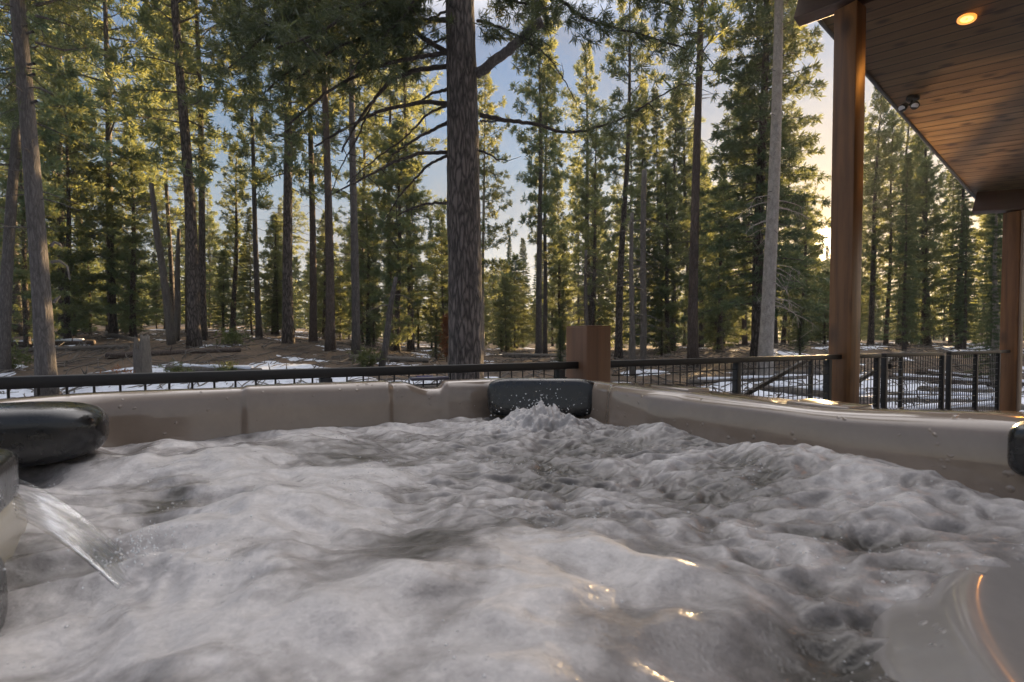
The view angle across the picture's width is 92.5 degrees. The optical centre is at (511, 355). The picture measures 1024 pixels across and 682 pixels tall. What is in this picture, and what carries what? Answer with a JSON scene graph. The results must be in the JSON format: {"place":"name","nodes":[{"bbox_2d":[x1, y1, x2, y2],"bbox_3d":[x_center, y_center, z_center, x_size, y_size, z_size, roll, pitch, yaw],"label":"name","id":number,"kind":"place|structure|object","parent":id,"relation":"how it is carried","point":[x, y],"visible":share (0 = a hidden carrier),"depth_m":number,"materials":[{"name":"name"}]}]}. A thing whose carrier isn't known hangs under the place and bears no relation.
{"place":"outdoors","nodes":[
{"label":"outdoors","id":0,"kind":"place"},
{"bbox_2d":[0,0,1001,342],"label":"sky","id":1,"kind":"structure","parent":0,"point":[502,75],"materials":[{"name":"blue"}]},
{"bbox_2d":[0,324,1023,404],"bbox_3d":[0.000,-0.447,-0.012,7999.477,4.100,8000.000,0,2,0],"label":"ground","id":2,"kind":"structure","parent":0,"point":[313,349],"depth_m":18.77,"materials":[{"name":"brown soil"}]},
{"bbox_2d":[0,124,71,347],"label":"pine tree","id":3,"kind":"object","parent":2,"relation":"on","point":[22,275],"visible":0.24,"depth_m":18.79,"materials":[{"name":"green plant"}]},
{"bbox_2d":[0,3,82,336],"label":"pine tree","id":4,"kind":"object","parent":2,"relation":"on","point":[20,328],"visible":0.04,"depth_m":25.17,"materials":[{"name":"green plant"}]},
{"bbox_2d":[0,0,108,395],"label":"pine tree","id":5,"kind":"object","parent":2,"relation":"on","point":[44,349],"visible":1,"depth_m":10.41,"materials":[{"name":"brown plant"}]},
{"bbox_2d":[0,0,116,372],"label":"pine tree","id":6,"kind":"object","parent":2,"relation":"on","point":[66,99],"visible":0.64,"depth_m":14.37,"materials":[{"name":"green plant"}]},
{"bbox_2d":[0,68,123,338],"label":"pine tree","id":7,"kind":"object","parent":2,"relation":"on","point":[94,217],"visible":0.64,"depth_m":21.78,"materials":[{"name":"green plant"}]},
{"bbox_2d":[0,0,123,333],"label":"pine tree","id":8,"kind":"object","parent":2,"relation":"on","point":[91,81],"visible":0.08,"depth_m":24.59,"materials":[{"name":"green plant"}]},
{"bbox_2d":[34,15,130,333],"bbox_3d":[-26.447,-13.844,29.302,5.071,25.899,5.564,0,2,1],"label":"pine tree","id":9,"kind":"object","parent":2,"relation":"on","point":[100,129],"visible":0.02,"depth_m":30.14,"materials":[{"name":"green plant"}]},
{"bbox_2d":[0,0,177,337],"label":"pine tree","id":10,"kind":"object","parent":2,"relation":"on","point":[111,299],"visible":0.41,"depth_m":23.59,"materials":[{"name":"green plant"}]},
{"bbox_2d":[78,202,107,334],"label":"fir tree","id":11,"kind":"object","parent":2,"relation":"on","point":[88,295],"visible":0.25,"depth_m":27.44,"materials":[{"name":"green plant"}]},
{"bbox_2d":[81,125,171,336],"bbox_3d":[-18.562,-6.019,23.811,3.565,10.479,3.325,0,2,-1],"label":"pine tree","id":12,"kind":"object","parent":2,"relation":"on","point":[132,241],"visible":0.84,"depth_m":23.55,"materials":[{"name":"green plant"}]},
{"bbox_2d":[128,183,181,344],"bbox_3d":[-14.809,-3.688,20.278,1.746,6.877,1.771,1,2,33],"label":"dead snag","id":13,"kind":"object","parent":2,"relation":"on","point":[169,319],"visible":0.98,"depth_m":20.34,"materials":[{"name":"brown wood"}]},
{"bbox_2d":[127,1,197,316],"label":"pine tree","id":14,"kind":"object","parent":2,"relation":"on","point":[178,189],"visible":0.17,"depth_m":31.41,"materials":[{"name":"green plant"}]},
{"bbox_2d":[146,228,186,341],"bbox_3d":[-14.769,-3.042,21.665,1.728,5.192,1.919,1,2,31],"label":"dead snag","id":15,"kind":"object","parent":2,"relation":"on","point":[177,316],"visible":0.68,"depth_m":21.86,"materials":[{"name":"brown wood"}]},
{"bbox_2d":[93,0,247,348],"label":"pine tree","id":16,"kind":"object","parent":2,"relation":"on","point":[190,181],"visible":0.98,"depth_m":19.45,"materials":[{"name":"green plant"}]},
{"bbox_2d":[105,344,240,358],"bbox_3d":[-11.975,-0.147,17.430,4.111,0.573,0.389,0,2,-17],"label":"fallen log","id":17,"kind":"object","parent":2,"relation":"on","point":[115,355],"visible":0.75,"depth_m":17.38,"materials":[{"name":"brown wood"}]},
{"bbox_2d":[138,0,228,334],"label":"pine tree","id":18,"kind":"object","parent":2,"relation":"on","point":[171,99],"visible":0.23,"depth_m":27.42,"materials":[{"name":"green plant"}]},
{"bbox_2d":[129,0,253,340],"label":"pine tree","id":19,"kind":"object","parent":2,"relation":"on","point":[185,12],"visible":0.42,"depth_m":21.73,"materials":[{"name":"green plant"}]},
{"bbox_2d":[180,214,231,327],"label":"pine tree","id":20,"kind":"object","parent":2,"relation":"on","point":[209,224],"visible":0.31,"depth_m":38.67,"materials":[{"name":"green plant"}]},
{"bbox_2d":[207,249,241,333],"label":"fir tree","id":21,"kind":"object","parent":2,"relation":"on","point":[223,305],"visible":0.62,"depth_m":28.79,"materials":[{"name":"green plant"}]},
{"bbox_2d":[208,216,253,328],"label":"pine tree","id":22,"kind":"object","parent":2,"relation":"on","point":[228,253],"visible":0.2,"depth_m":36.47,"materials":[{"name":"green plant"}]},
{"bbox_2d":[209,141,253,333],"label":"pine tree","id":23,"kind":"object","parent":2,"relation":"on","point":[233,201],"visible":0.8,"depth_m":26.75,"materials":[{"name":"green plant"}]},
{"bbox_2d":[212,0,283,337],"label":"pine tree","id":24,"kind":"object","parent":2,"relation":"on","point":[242,152],"visible":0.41,"depth_m":24.73,"materials":[{"name":"green plant"}]},
{"bbox_2d":[233,207,270,335],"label":"fir tree","id":25,"kind":"object","parent":2,"relation":"on","point":[250,309],"visible":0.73,"depth_m":27.21,"materials":[{"name":"green plant"}]},
{"bbox_2d":[264,270,281,334],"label":"fir tree","id":26,"kind":"object","parent":2,"relation":"on","point":[276,309],"visible":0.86,"depth_m":29.88,"materials":[{"name":"green plant"}]},
{"bbox_2d":[251,211,296,333],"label":"pine tree","id":27,"kind":"object","parent":2,"relation":"on","point":[276,255],"visible":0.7,"depth_m":30.65,"materials":[{"name":"green plant"}]},
{"bbox_2d":[232,0,342,343],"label":"pine tree","id":28,"kind":"object","parent":2,"relation":"on","point":[287,159],"visible":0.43,"depth_m":21.64,"materials":[{"name":"green plant"}]},
{"bbox_2d":[278,187,309,268],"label":"pine tree","id":29,"kind":"object","parent":2,"relation":"on","point":[301,224],"visible":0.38,"depth_m":52.17,"materials":[{"name":"green plant"}]},
{"bbox_2d":[292,256,308,331],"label":"pine tree","id":30,"kind":"object","parent":2,"relation":"on","point":[297,273],"visible":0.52,"depth_m":41.58,"materials":[{"name":"green plant"}]},
{"bbox_2d":[271,8,345,342],"bbox_3d":[-9.558,-12.687,23.639,3.691,24.816,3.510,1,2,44],"label":"pine tree","id":31,"kind":"object","parent":2,"relation":"on","point":[313,171],"visible":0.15,"depth_m":23.77,"materials":[{"name":"green plant"}]},
{"bbox_2d":[303,209,344,337],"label":"pine tree","id":32,"kind":"object","parent":2,"relation":"on","point":[321,279],"visible":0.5,"depth_m":32.64,"materials":[{"name":"green plant"}]},
{"bbox_2d":[281,0,373,351],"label":"pine tree","id":33,"kind":"object","parent":2,"relation":"on","point":[330,341],"visible":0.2,"depth_m":20.23,"materials":[{"name":"green plant"}]},
{"bbox_2d":[334,270,350,340],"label":"pine tree","id":34,"kind":"object","parent":2,"relation":"on","point":[340,296],"visible":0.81,"depth_m":33.18,"materials":[{"name":"green plant"}]},
{"bbox_2d":[334,230,366,338],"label":"pine tree","id":35,"kind":"object","parent":2,"relation":"on","point":[348,280],"visible":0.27,"depth_m":36.03,"materials":[{"name":"green plant"}]},
{"bbox_2d":[293,3,410,354],"bbox_3d":[-6.283,-13.026,19.848,5.712,26.810,4.958,1,2,36],"label":"pine tree","id":36,"kind":"object","parent":2,"relation":"on","point":[355,302],"visible":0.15,"depth_m":19.77,"materials":[{"name":"green plant"}]},
{"bbox_2d":[332,59,392,342],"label":"pine tree","id":37,"kind":"object","parent":2,"relation":"on","point":[337,230],"visible":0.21,"depth_m":30.18,"materials":[{"name":"green plant"}]},
{"bbox_2d":[342,202,387,346],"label":"pine tree","id":38,"kind":"object","parent":2,"relation":"on","point":[367,228],"visible":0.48,"depth_m":27.58,"materials":[{"name":"green plant"}]},
{"bbox_2d":[329,22,446,348],"bbox_3d":[-6.793,-10.906,28.961,6.498,21.554,6.850,2,3,38],"label":"pine tree","id":39,"kind":"object","parent":2,"relation":"on","point":[363,190],"visible":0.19,"depth_m":28.13,"materials":[{"name":"green plant"}]},
{"bbox_2d":[360,276,417,365],"bbox_3d":[-4.121,-1.095,17.005,1.593,3.257,1.652,1,2,23],"label":"dead snag","id":40,"kind":"object","parent":2,"relation":"on","point":[386,337],"visible":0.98,"depth_m":16.91,"materials":[{"name":"brown wood"}]},
{"bbox_2d":[358,117,435,351],"bbox_3d":[-5.642,-5.795,23.816,3.921,11.527,3.657,0,2,7],"label":"pine tree","id":41,"kind":"object","parent":2,"relation":"on","point":[390,180],"visible":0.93,"depth_m":23.49,"materials":[{"name":"green plant"}]},
{"bbox_2d":[365,12,446,351],"bbox_3d":[-5.337,-10.258,25.490,4.475,20.728,3.990,1,2,31],"label":"pine tree","id":42,"kind":"object","parent":2,"relation":"on","point":[437,215],"visible":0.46,"depth_m":25.28,"materials":[{"name":"green plant"}]},
{"bbox_2d":[403,229,430,348],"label":"fir tree","id":43,"kind":"object","parent":2,"relation":"on","point":[418,334],"visible":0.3,"depth_m":31.80,"materials":[{"name":"green plant"}]},
{"bbox_2d":[414,224,447,349],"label":"pine tree","id":44,"kind":"object","parent":2,"relation":"on","point":[439,235],"visible":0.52,"depth_m":31.10,"materials":[{"name":"green plant"}]},
{"bbox_2d":[196,0,719,379],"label":"pine tree","id":45,"kind":"object","parent":2,"relation":"on","point":[401,22],"visible":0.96,"depth_m":8.04,"materials":[{"name":"green plant"}]},
{"bbox_2d":[477,71,518,354],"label":"pine tree","id":46,"kind":"object","parent":2,"relation":"on","point":[485,173],"visible":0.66,"depth_m":25.58,"materials":[{"name":"green plant"}]},
{"bbox_2d":[489,275,522,352],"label":"pine tree","id":47,"kind":"object","parent":2,"relation":"on","point":[506,313],"visible":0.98,"depth_m":28.92,"materials":[{"name":"green plant"}]},
{"bbox_2d":[0,327,1023,411],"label":"snow","id":48,"kind":"structure","parent":2,"relation":"on","point":[20,392],"depth_m":13.67,"materials":[{"name":"white snow"}]},
{"bbox_2d":[133,334,152,372],"bbox_3d":[-10.420,0.116,13.812,0.605,1.472,0.586,0,2,0],"label":"broken stump","id":49,"kind":"object","parent":48,"relation":"on","point":[142,360],"visible":0.74,"depth_m":13.67,"materials":[{"name":"grey wood"}]},
{"bbox_2d":[493,252,535,350],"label":"pine tree","id":50,"kind":"object","parent":2,"relation":"on","point":[515,276],"visible":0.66,"depth_m":34.62,"materials":[{"name":"green plant"}]},
{"bbox_2d":[29,264,1023,343],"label":"wood","id":51,"kind":"object","parent":2,"relation":"on","point":[940,338],"visible":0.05,"depth_m":102.64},
{"bbox_2d":[507,0,570,353],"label":"pine tree","id":52,"kind":"object","parent":2,"relation":"on","point":[544,206],"visible":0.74,"depth_m":24.61,"materials":[{"name":"green plant"}]},
{"bbox_2d":[527,52,564,353],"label":"pine tree","id":53,"kind":"object","parent":2,"relation":"on","point":[546,247],"visible":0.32,"depth_m":27.87,"materials":[{"name":"green plant"}]},
{"bbox_2d":[548,169,571,349],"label":"pine tree","id":54,"kind":"object","parent":2,"relation":"on","point":[559,204],"visible":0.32,"depth_m":37.45,"materials":[{"name":"green plant"}]},
{"bbox_2d":[542,230,580,346],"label":"pine tree","id":55,"kind":"object","parent":2,"relation":"on","point":[559,263],"visible":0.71,"depth_m":34.65,"materials":[{"name":"green plant"}]},
{"bbox_2d":[556,163,603,325],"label":"pine tree","id":56,"kind":"object","parent":2,"relation":"on","point":[573,192],"visible":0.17,"depth_m":45.09,"materials":[{"name":"green plant"}]},
{"bbox_2d":[552,250,617,335],"bbox_3d":[3.145,-1.898,19.832,2.184,4.734,2.333,1,2,38],"label":"dead snag","id":57,"kind":"object","parent":2,"relation":"on","point":[585,305],"visible":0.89,"depth_m":19.87,"materials":[{"name":"brown wood"}]},
{"bbox_2d":[555,41,627,321],"bbox_3d":[5.029,-9.745,30.551,4.890,19.616,4.639,0,2,1],"label":"pine tree","id":58,"kind":"object","parent":2,"relation":"on","point":[574,181],"visible":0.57,"depth_m":30.34,"materials":[{"name":"green plant"}]},
{"bbox_2d":[569,120,618,324],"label":"pine tree","id":59,"kind":"object","parent":2,"relation":"on","point":[592,291],"visible":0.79,"depth_m":26.61,"materials":[{"name":"green plant"}]},
{"bbox_2d":[572,254,615,325],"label":"pine tree","id":60,"kind":"object","parent":2,"relation":"on","point":[604,320],"visible":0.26,"depth_m":31.86,"materials":[{"name":"green plant"}]},
{"bbox_2d":[598,259,636,348],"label":"pine tree","id":61,"kind":"object","parent":2,"relation":"on","point":[614,268],"visible":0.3,"depth_m":36.41,"materials":[{"name":"green plant"}]},
{"bbox_2d":[583,0,668,358],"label":"pine tree","id":62,"kind":"object","parent":2,"relation":"on","point":[612,59],"visible":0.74,"depth_m":21.60,"materials":[{"name":"green plant"}]},
{"bbox_2d":[608,117,652,348],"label":"pine tree","id":63,"kind":"object","parent":2,"relation":"on","point":[615,189],"visible":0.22,"depth_m":35.43,"materials":[{"name":"green plant"}]},
{"bbox_2d":[592,212,679,375],"bbox_3d":[4.199,-1.957,16.536,2.955,5.615,2.465,-1,2,-19],"label":"dead snag","id":64,"kind":"object","parent":2,"relation":"on","point":[632,345],"visible":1,"depth_m":16.42,"materials":[{"name":"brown wood"}]},
{"bbox_2d":[636,169,653,369],"bbox_3d":[4.911,-2.991,17.937,0.526,7.491,0.878,0,2,-16],"label":"dead snag","id":65,"kind":"object","parent":2,"relation":"on","point":[643,339],"visible":0.85,"depth_m":17.87,"materials":[{"name":"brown wood"}]},
{"bbox_2d":[623,81,673,352],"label":"fir tree","id":66,"kind":"object","parent":2,"relation":"on","point":[642,138],"visible":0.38,"depth_m":27.73,"materials":[{"name":"green plant"}]},
{"bbox_2d":[638,86,686,348],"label":"fir tree","id":67,"kind":"object","parent":2,"relation":"on","point":[657,125],"visible":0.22,"depth_m":33.00,"materials":[{"name":"green plant"}]},
{"bbox_2d":[636,162,699,353],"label":"pine tree","id":68,"kind":"object","parent":2,"relation":"on","point":[669,263],"visible":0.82,"depth_m":27.52,"materials":[{"name":"green plant"}]},
{"bbox_2d":[655,83,691,350],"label":"pine tree","id":69,"kind":"object","parent":2,"relation":"on","point":[676,148],"visible":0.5,"depth_m":29.51,"materials":[{"name":"green plant"}]},
{"bbox_2d":[657,77,717,349],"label":"pine tree","id":70,"kind":"object","parent":2,"relation":"on","point":[688,134],"visible":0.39,"depth_m":29.78,"materials":[{"name":"green plant"}]},
{"bbox_2d":[649,0,744,367],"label":"pine tree","id":71,"kind":"object","parent":2,"relation":"on","point":[722,67],"visible":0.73,"depth_m":17.77,"materials":[{"name":"green plant"}]},
{"bbox_2d":[678,138,718,347],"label":"pine tree","id":72,"kind":"object","parent":2,"relation":"on","point":[705,198],"visible":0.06,"depth_m":34.13,"materials":[{"name":"green plant"}]},
{"bbox_2d":[698,179,747,352],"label":"pine tree","id":73,"kind":"object","parent":2,"relation":"on","point":[710,331],"visible":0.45,"depth_m":22.77,"materials":[{"name":"green plant"}]},
{"bbox_2d":[709,83,769,345],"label":"pine tree","id":74,"kind":"object","parent":2,"relation":"on","point":[744,321],"visible":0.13,"depth_m":29.44,"materials":[{"name":"green plant"}]},
{"bbox_2d":[678,0,831,356],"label":"fir tree","id":75,"kind":"object","parent":2,"relation":"on","point":[749,75],"visible":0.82,"depth_m":17.88,"materials":[{"name":"green plant"}]},
{"bbox_2d":[733,0,821,375],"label":"pine tree","id":76,"kind":"object","parent":2,"relation":"on","point":[766,330],"visible":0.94,"depth_m":14.56,"materials":[{"name":"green plant"}]},
{"bbox_2d":[765,99,825,341],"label":"pine tree","id":77,"kind":"object","parent":2,"relation":"on","point":[800,159],"visible":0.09,"depth_m":34.10,"materials":[{"name":"green plant"}]},
{"bbox_2d":[775,199,829,346],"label":"pine tree","id":78,"kind":"object","parent":2,"relation":"on","point":[811,249],"visible":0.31,"depth_m":24.68,"materials":[{"name":"green plant"}]},
{"bbox_2d":[804,268,829,343],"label":"pine tree","id":79,"kind":"object","parent":2,"relation":"on","point":[824,325],"visible":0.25,"depth_m":29.77,"materials":[{"name":"green plant"}]},
{"bbox_2d":[827,103,887,304],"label":"pine tree","id":80,"kind":"object","parent":2,"relation":"on","point":[870,220],"visible":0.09,"depth_m":35.19,"materials":[{"name":"green plant"}]},
{"bbox_2d":[861,86,904,345],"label":"pine tree","id":81,"kind":"object","parent":2,"relation":"on","point":[884,104],"visible":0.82,"depth_m":27.68,"materials":[{"name":"green plant"}]},
{"bbox_2d":[861,139,907,327],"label":"pine tree","id":82,"kind":"object","parent":2,"relation":"on","point":[868,213],"visible":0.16,"depth_m":35.02,"materials":[{"name":"green plant"}]},
{"bbox_2d":[861,109,936,344],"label":"pine tree","id":83,"kind":"object","parent":2,"relation":"on","point":[890,244],"visible":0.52,"depth_m":27.91,"materials":[{"name":"green plant"}]},
{"bbox_2d":[879,152,927,350],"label":"fir tree","id":84,"kind":"object","parent":2,"relation":"on","point":[906,311],"visible":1,"depth_m":20.32,"materials":[{"name":"green plant"}]},
{"bbox_2d":[883,113,927,344],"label":"pine tree","id":85,"kind":"object","parent":2,"relation":"on","point":[908,141],"visible":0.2,"depth_m":29.68,"materials":[{"name":"green plant"}]},
{"bbox_2d":[884,153,958,345],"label":"pine tree","id":86,"kind":"object","parent":2,"relation":"on","point":[926,226],"visible":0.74,"depth_m":24.68,"materials":[{"name":"green plant"}]},
{"bbox_2d":[894,135,958,345],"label":"pine tree","id":87,"kind":"object","parent":2,"relation":"on","point":[928,338],"visible":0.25,"depth_m":25.76,"materials":[{"name":"green plant"}]},
{"bbox_2d":[919,170,981,343],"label":"fir tree","id":88,"kind":"object","parent":2,"relation":"on","point":[952,183],"visible":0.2,"depth_m":32.21,"materials":[{"name":"green plant"}]},
{"bbox_2d":[930,178,986,348],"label":"fir tree","id":89,"kind":"object","parent":2,"relation":"on","point":[963,197],"visible":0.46,"depth_m":21.88,"materials":[{"name":"green plant"}]},
{"bbox_2d":[949,202,983,349],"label":"fir tree","id":90,"kind":"object","parent":2,"relation":"on","point":[968,308],"visible":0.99,"depth_m":21.12,"materials":[{"name":"green plant"}]},
{"bbox_2d":[949,210,1023,343],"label":"pine tree","id":91,"kind":"object","parent":2,"relation":"on","point":[983,224],"visible":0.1,"depth_m":22.68,"materials":[{"name":"green plant"}]},
{"bbox_2d":[963,213,1023,385],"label":"fir tree","id":92,"kind":"object","parent":2,"relation":"on","point":[994,308],"visible":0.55,"depth_m":14.96,"materials":[{"name":"green plant"}]},
{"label":"deck floor","id":93,"kind":"structure","parent":0,"visible":0},
{"bbox_2d":[0,361,578,397],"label":"wire fence","id":94,"kind":"object","parent":93,"relation":"on","point":[38,382],"visible":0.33,"depth_m":2.03,"materials":[{"name":"black metal"}]},
{"bbox_2d":[0,375,1023,681],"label":"hot tub","id":95,"kind":"object","parent":93,"relation":"on","point":[966,625],"visible":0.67,"depth_m":1.22,"materials":[{"name":"plastic"}]},
{"bbox_2d":[0,400,1023,681],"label":"water","id":96,"kind":"structure","parent":95,"relation":"in","point":[538,544],"depth_m":0.71,"materials":[{"name":"grey liquid"}]},
{"bbox_2d":[3,383,587,588],"bbox_3d":[-0.231,0.196,1.355,0.489,0.156,1.690,1,2,30],"label":"spray","id":97,"kind":"object","parent":96,"relation":"on","point":[133,548],"visible":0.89,"depth_m":0.71,"materials":[{"name":"white liquid"}]},
{"bbox_2d":[566,325,610,381],"bbox_3d":[0.469,0.465,3.025,0.194,1.292,0.194,-1,2,-32],"label":"fence post","id":98,"kind":"object","parent":93,"relation":"on","point":[588,348],"visible":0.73,"depth_m":2.94,"materials":[{"name":"brown wood"}]},
{"bbox_2d":[611,355,841,400],"bbox_3d":[1.842,0.550,3.892,3.049,1.076,0.120,-1,2,-32],"label":"wire fence","id":99,"kind":"object","parent":93,"relation":"on","point":[735,380],"visible":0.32,"depth_m":3.83,"materials":[{"name":"black metal"}]},
{"bbox_2d":[829,0,865,403],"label":"porch pillar","id":100,"kind":"structure","parent":93,"relation":"on","point":[847,171],"depth_m":4.64,"materials":[{"name":"brown wood"}]},
{"bbox_2d":[794,0,1023,214],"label":"porch roof","id":101,"kind":"structure","parent":100,"relation":"on","point":[964,120],"depth_m":5.61,"materials":[{"name":"brown wood"}]},
{"bbox_2d":[859,353,880,407],"bbox_3d":[3.580,0.522,4.986,0.676,1.076,0.120,-1,2,-32],"label":"wire fence","id":102,"kind":"object","parent":93,"relation":"on","point":[876,362],"visible":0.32,"depth_m":5.09,"materials":[{"name":"black metal"}]},
{"bbox_2d":[880,352,944,408],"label":"wire gate","id":103,"kind":"structure","parent":102,"relation":"attached to","point":[885,366],"depth_m":5.61,"materials":[{"name":"black metal"}]},
{"bbox_2d":[945,350,1009,410],"bbox_3d":[6.532,0.473,6.843,2.486,1.076,0.120,-1,2,-32],"label":"wire fence","id":104,"kind":"object","parent":93,"relation":"on","point":[949,385],"visible":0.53,"depth_m":6.71,"materials":[{"name":"black metal"}]},
{"bbox_2d":[1000,210,1023,410],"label":"porch pillar","id":105,"kind":"structure","parent":93,"relation":"on","point":[1012,309],"depth_m":7.45,"materials":[{"name":"brown wood"}]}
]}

